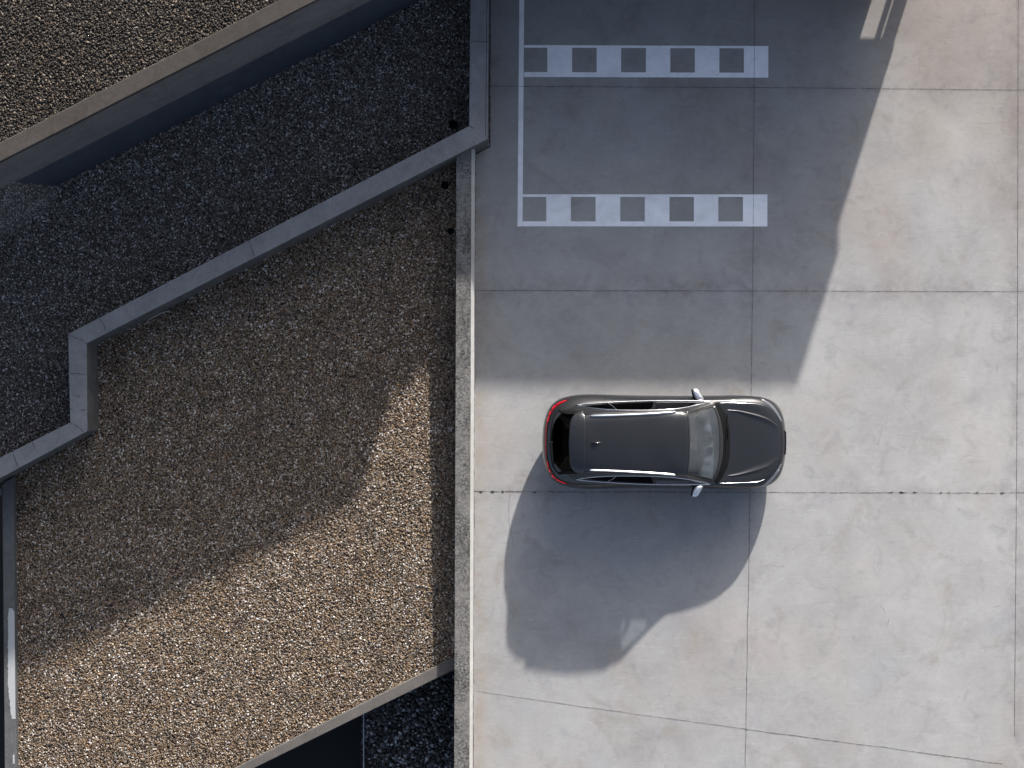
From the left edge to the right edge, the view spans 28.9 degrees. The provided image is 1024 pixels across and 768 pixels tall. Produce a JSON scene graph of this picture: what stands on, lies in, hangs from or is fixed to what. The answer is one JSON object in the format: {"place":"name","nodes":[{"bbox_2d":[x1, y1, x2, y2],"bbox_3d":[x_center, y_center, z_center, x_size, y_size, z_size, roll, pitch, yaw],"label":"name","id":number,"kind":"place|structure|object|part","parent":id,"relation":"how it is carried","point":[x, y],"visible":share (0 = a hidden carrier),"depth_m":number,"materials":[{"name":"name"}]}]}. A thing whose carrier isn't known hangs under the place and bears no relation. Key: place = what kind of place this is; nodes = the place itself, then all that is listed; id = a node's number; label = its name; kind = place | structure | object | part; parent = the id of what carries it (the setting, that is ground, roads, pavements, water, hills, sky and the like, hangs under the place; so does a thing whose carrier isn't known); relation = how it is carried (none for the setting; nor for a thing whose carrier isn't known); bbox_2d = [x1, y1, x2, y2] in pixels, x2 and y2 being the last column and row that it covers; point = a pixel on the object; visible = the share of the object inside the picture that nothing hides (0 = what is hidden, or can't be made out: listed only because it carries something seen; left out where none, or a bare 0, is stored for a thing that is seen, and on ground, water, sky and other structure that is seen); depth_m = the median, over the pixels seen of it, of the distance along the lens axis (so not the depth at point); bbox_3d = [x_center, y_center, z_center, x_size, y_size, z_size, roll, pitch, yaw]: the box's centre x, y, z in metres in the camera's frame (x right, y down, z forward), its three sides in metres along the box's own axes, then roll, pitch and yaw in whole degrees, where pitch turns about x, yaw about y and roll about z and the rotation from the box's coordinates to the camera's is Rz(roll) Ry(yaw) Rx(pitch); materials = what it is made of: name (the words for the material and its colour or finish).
{"place":"outdoors","nodes":[
{"label":"outdoors","id":0,"kind":"place"},
{"bbox_2d":[0,485,361,767],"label":"pit floor","id":1,"kind":"structure","parent":0,"point":[340,746],"depth_m":44.00,"materials":[{"name":"black"}]},
{"bbox_2d":[363,714,363,767],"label":"steel edging","id":2,"kind":"object","parent":1,"relation":"on","point":[363,740],"visible":0.08,"depth_m":42.70,"materials":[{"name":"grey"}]},
{"bbox_2d":[9,162,455,767],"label":"gravel bed","id":3,"kind":"object","parent":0,"point":[235,530],"visible":0.94,"depth_m":40.87,"materials":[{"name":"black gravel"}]},
{"bbox_2d":[146,311,169,320],"bbox_3d":[-7.270,-1.413,40.820,0.515,0.030,0.060,-23,90,0],"label":"plastic strip","id":4,"kind":"object","parent":3,"relation":"on","point":[157,315],"visible":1,"depth_m":40.81,"materials":[{"name":"plastic"}]},
{"bbox_2d":[441,181,448,188],"bbox_3d":[-1.378,-4.083,40.867,0.165,0.105,0.165,0,90,0],"label":"drain outlet","id":5,"kind":"object","parent":3,"relation":"on","point":[444,184],"visible":1,"depth_m":40.84,"materials":[{"name":"black plastic"}]},
{"bbox_2d":[447,228,453,234],"bbox_3d":[-1.261,-3.137,40.867,0.138,0.105,0.138,0,90,0],"label":"drain outlet","id":6,"kind":"object","parent":3,"relation":"on","point":[450,231],"visible":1,"depth_m":40.83,"materials":[{"name":"black plastic"}]},
{"bbox_2d":[0,0,469,456],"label":"gravel bed","id":7,"kind":"object","parent":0,"point":[146,216],"visible":0.91,"depth_m":40.96,"materials":[{"name":"black gravel"}]},
{"bbox_2d":[0,0,420,188],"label":"terrace wall","id":8,"kind":"structure","parent":7,"relation":"on","point":[151,101],"depth_m":37.93,"materials":[{"name":"grey concrete"}]},
{"bbox_2d":[0,0,277,141],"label":"gravel bed","id":9,"kind":"object","parent":8,"relation":"on","point":[57,56],"visible":1,"depth_m":36.44,"materials":[{"name":"black gravel"}]},
{"bbox_2d":[449,120,456,128],"bbox_3d":[-1.210,-5.336,40.867,0.170,0.105,0.170,0,90,0],"label":"drain outlet","id":10,"kind":"object","parent":7,"relation":"on","point":[452,124],"visible":1,"depth_m":40.84,"materials":[{"name":"black plastic"}]},
{"bbox_2d":[0,0,489,485],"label":"concrete wall","id":11,"kind":"structure","parent":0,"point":[84,341],"depth_m":39.80,"materials":[{"name":"grey concrete"}]},
{"bbox_2d":[361,670,453,767],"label":"gravel bed","id":12,"kind":"object","parent":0,"point":[414,728],"visible":0.51,"depth_m":42.76,"materials":[{"name":"black gravel"}]},
{"bbox_2d":[473,0,1023,767],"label":"pavement","id":13,"kind":"structure","parent":0,"point":[845,588],"depth_m":41.00,"materials":[{"name":"concrete"}]},
{"bbox_2d":[454,149,474,767],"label":"concrete wall","id":14,"kind":"structure","parent":13,"relation":"on","point":[464,457],"depth_m":40.24,"materials":[{"name":"grey concrete"}]},
{"bbox_2d":[517,0,767,225],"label":"parking marking","id":15,"kind":"object","parent":13,"relation":"on","point":[559,64],"visible":1,"depth_m":41.00,"materials":[{"name":"paint"}]},
{"bbox_2d":[542,388,786,496],"bbox_3d":[3.094,1.177,40.162,4.966,1.675,2.192,0,90,0],"label":"parked car","id":16,"kind":"object","parent":13,"relation":"on","point":[609,441],"visible":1,"depth_m":39.89,"materials":[{"name":"grey paint"}]},
{"bbox_3d":[1.070,1.166,39.668,0.566,0.409,1.325,0,90,0],"label":"rear window","id":17,"kind":"part","parent":16,"relation":"part of","materials":[{"name":"black glass"}]},
{"label":"ground","id":18,"kind":"structure","parent":0,"visible":0},
{"bbox_2d":[2,476,18,767],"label":"concrete kerb","id":19,"kind":"structure","parent":18,"relation":"on","point":[10,618],"depth_m":40.66,"materials":[{"name":"grey paint"}]},
{"bbox_2d":[235,657,453,767],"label":"concrete kerb","id":20,"kind":"structure","parent":18,"relation":"on","point":[423,678],"depth_m":40.75,"materials":[{"name":"grey concrete"}]}
]}

